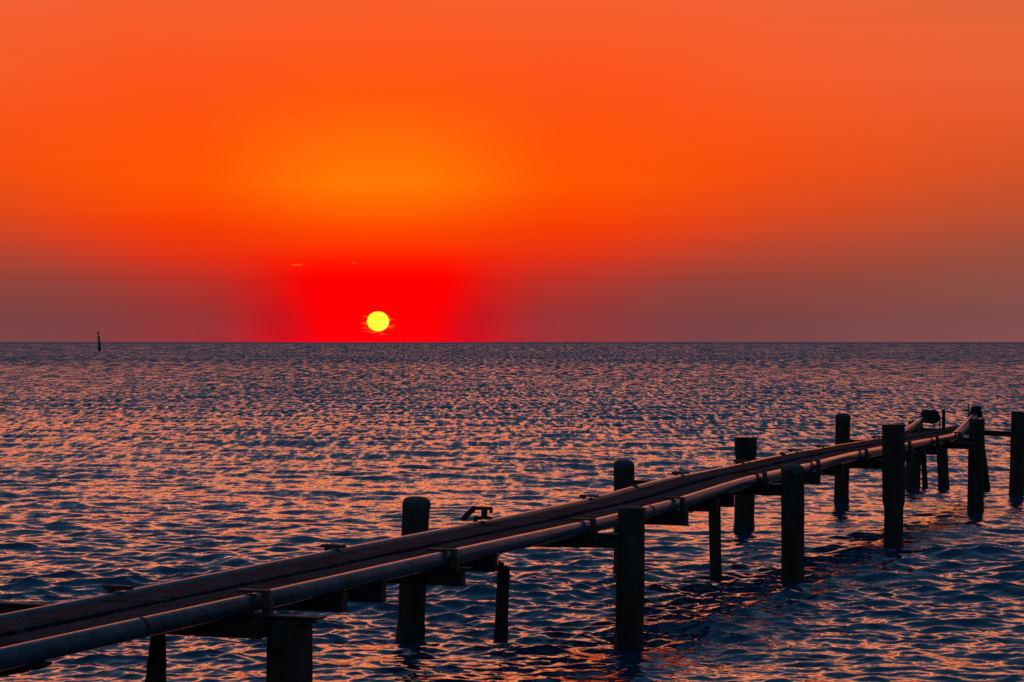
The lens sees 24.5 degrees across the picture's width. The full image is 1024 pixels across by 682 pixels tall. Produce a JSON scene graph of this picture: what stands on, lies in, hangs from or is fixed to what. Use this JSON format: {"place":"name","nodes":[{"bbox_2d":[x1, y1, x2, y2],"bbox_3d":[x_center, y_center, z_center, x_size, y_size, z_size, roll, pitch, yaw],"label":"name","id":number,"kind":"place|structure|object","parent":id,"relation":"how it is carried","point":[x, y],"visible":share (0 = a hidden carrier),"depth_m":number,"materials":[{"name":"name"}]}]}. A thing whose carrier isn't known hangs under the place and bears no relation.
{"place":"outdoors","nodes":[
{"label":"outdoors","id":0,"kind":"place"},
{"bbox_2d":[367,311,388,330],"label":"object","id":1,"kind":"object","parent":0,"point":[377,321],"visible":1,"depth_m":23920.93,"materials":[{"name":"yellow"}]},
{"bbox_2d":[0,342,1023,681],"bbox_3d":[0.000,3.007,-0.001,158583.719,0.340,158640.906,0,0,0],"label":"sea","id":2,"kind":"structure","parent":0,"point":[138,464],"depth_m":46.38,"materials":[{"name":"blue liquid"}]},
{"bbox_2d":[97,331,100,350],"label":"channel marker","id":3,"kind":"object","parent":2,"relation":"in","point":[99,346],"visible":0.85,"depth_m":774.63,"materials":[{"name":"paint"}]},
{"bbox_2d":[145,634,166,681],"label":"pile","id":4,"kind":"object","parent":2,"relation":"in","point":[156,665],"visible":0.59,"depth_m":16.84,"materials":[{"name":"black wood"}]},
{"bbox_2d":[0,601,325,638],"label":"crossbeam","id":5,"kind":"object","parent":4,"relation":"on","point":[250,626],"visible":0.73,"depth_m":16.60,"materials":[{"name":"wood"}]},
{"bbox_2d":[0,425,968,676],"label":"walkway","id":6,"kind":"structure","parent":5,"relation":"on","point":[66,620],"depth_m":19.96,"materials":[{"name":"wood"}]},
{"bbox_2d":[0,416,925,620],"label":"water pipe","id":7,"kind":"object","parent":6,"relation":"attached to","point":[340,548],"visible":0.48,"depth_m":20.39,"materials":[{"name":"metal"}]},
{"bbox_2d":[0,413,977,670],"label":"water pipe","id":8,"kind":"object","parent":6,"relation":"attached to","point":[108,635],"visible":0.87,"depth_m":18.18,"materials":[{"name":"metal"}]},
{"bbox_2d":[969,406,982,418],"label":"drum","id":9,"kind":"object","parent":8,"relation":"attached to","point":[977,410],"visible":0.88,"depth_m":43.51,"materials":[{"name":"black rubber"}]},
{"bbox_2d":[739,458,881,468],"bbox_3d":[4.608,1.869,36.013,0.108,0.245,3.351,0,0,-35],"label":"crossbeam","id":10,"kind":"object","parent":6,"relation":"attached to","point":[864,464],"visible":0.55,"depth_m":35.11,"materials":[{"name":"wood"}]},
{"bbox_2d":[838,439,978,448],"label":"crossbeam","id":11,"kind":"object","parent":6,"relation":"attached to","point":[952,445],"visible":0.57,"depth_m":41.16,"materials":[{"name":"wood"}]},
{"bbox_2d":[919,410,940,429],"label":"drum","id":12,"kind":"object","parent":6,"relation":"on","point":[932,416],"visible":0.94,"depth_m":44.26,"materials":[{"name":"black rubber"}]},
{"bbox_2d":[942,410,944,429],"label":"stake","id":13,"kind":"object","parent":6,"relation":"on","point":[943,419],"visible":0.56,"depth_m":44.35,"materials":[{"name":"black wood"}]},
{"bbox_2d":[266,622,312,681],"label":"pile","id":14,"kind":"object","parent":2,"relation":"in","point":[289,654],"visible":0.89,"depth_m":16.51,"materials":[{"name":"black wood"}]},
{"bbox_2d":[395,496,430,643],"bbox_3d":[-1.032,3.096,23.908,0.419,3.043,0.305,0,0,0],"label":"pile","id":15,"kind":"object","parent":2,"relation":"in","point":[410,627],"visible":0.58,"depth_m":23.79,"materials":[{"name":"black wood"}]},
{"bbox_2d":[493,557,509,642],"bbox_3d":[-0.144,3.411,24.087,0.247,2.407,0.176,0,0,0],"label":"pile","id":16,"kind":"object","parent":2,"relation":"in","point":[501,613],"visible":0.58,"depth_m":24.03,"materials":[{"name":"black wood"}]},
{"bbox_2d":[613,459,633,572],"bbox_3d":[1.450,3.076,30.598,0.280,3.076,0.278,0,0,0],"label":"pile","id":17,"kind":"object","parent":2,"relation":"in","point":[623,469],"visible":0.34,"depth_m":30.50,"materials":[{"name":"black wood"}]},
{"bbox_2d":[614,506,645,651],"bbox_3d":[1.158,3.128,23.429,0.346,2.972,0.300,0,0,0],"label":"pile","id":18,"kind":"object","parent":2,"relation":"in","point":[629,606],"visible":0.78,"depth_m":23.31,"materials":[{"name":"black wood"}]},
{"bbox_2d":[403,530,623,547],"bbox_3d":[0.035,1.981,23.585,2.278,0.141,0.108,0,0,11],"label":"crossbeam","id":19,"kind":"object","parent":18,"relation":"attached to","point":[607,540],"visible":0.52,"depth_m":23.42,"materials":[{"name":"wood"}]},
{"bbox_2d":[708,507,721,580],"bbox_3d":[2.600,3.290,30.028,0.208,2.651,0.163,0,0,0],"label":"pile","id":20,"kind":"object","parent":2,"relation":"in","point":[714,518],"visible":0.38,"depth_m":29.96,"materials":[{"name":"black wood"}]},
{"bbox_2d":[733,437,756,529],"bbox_3d":[3.706,3.076,37.530,0.394,3.089,0.345,0,0,0],"label":"pile","id":21,"kind":"object","parent":2,"relation":"in","point":[745,447],"visible":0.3,"depth_m":37.39,"materials":[{"name":"black wood"}]},
{"bbox_2d":[781,464,804,582],"bbox_3d":[3.488,3.071,29.309,0.307,3.085,0.306,0,0,0],"label":"pile","id":22,"kind":"object","parent":2,"relation":"in","point":[792,522],"visible":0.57,"depth_m":29.19,"materials":[{"name":"black wood"}]},
{"bbox_2d":[619,479,780,495],"bbox_3d":[2.451,1.860,29.912,2.380,0.141,0.108,0,0,28],"label":"crossbeam","id":23,"kind":"object","parent":22,"relation":"attached to","point":[771,490],"visible":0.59,"depth_m":29.59,"materials":[{"name":"wood"}]},
{"bbox_2d":[834,413,850,502],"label":"pile","id":24,"kind":"object","parent":2,"relation":"in","point":[841,482],"visible":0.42,"depth_m":43.74,"materials":[{"name":"black wood"}]},
{"bbox_2d":[882,424,904,547],"bbox_3d":[5.614,2.924,34.706,0.344,3.386,0.333,0,0,0],"label":"pile","id":25,"kind":"object","parent":2,"relation":"in","point":[893,468],"visible":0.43,"depth_m":34.58,"materials":[{"name":"black wood"}]},
{"bbox_2d":[905,421,922,488],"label":"pile","id":26,"kind":"object","parent":2,"relation":"in","point":[912,474],"visible":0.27,"depth_m":48.65,"materials":[{"name":"black wood"}]},
{"bbox_2d":[915,427,1010,436],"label":"crossbeam","id":27,"kind":"object","parent":26,"relation":"attached to","point":[998,433],"visible":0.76,"depth_m":46.78,"materials":[{"name":"wood"}]},
{"bbox_2d":[921,455,927,486],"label":"pile","id":28,"kind":"object","parent":2,"relation":"in","point":[924,471],"visible":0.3,"depth_m":49.15,"materials":[{"name":"black wood"}]},
{"bbox_2d":[937,448,949,489],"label":"pile","id":29,"kind":"object","parent":2,"relation":"in","point":[942,470],"visible":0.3,"depth_m":48.68,"materials":[{"name":"black wood"}]},
{"bbox_2d":[967,418,984,511],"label":"pile","id":30,"kind":"object","parent":2,"relation":"in","point":[975,498],"visible":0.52,"depth_m":41.55,"materials":[{"name":"black wood"}]},
{"bbox_2d":[984,441,990,489],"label":"pile","id":31,"kind":"object","parent":2,"relation":"in","point":[986,481],"visible":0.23,"depth_m":47.87,"materials":[{"name":"black wood"}]},
{"bbox_2d":[1009,412,1023,494],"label":"pile","id":32,"kind":"object","parent":2,"relation":"in","point":[1016,480],"visible":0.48,"depth_m":45.96,"materials":[{"name":"black wood"}]},
{"bbox_2d":[0,0,1023,341],"label":"sky","id":33,"kind":"structure","parent":0,"point":[171,170],"materials":[{"name":"orange"}]}
]}

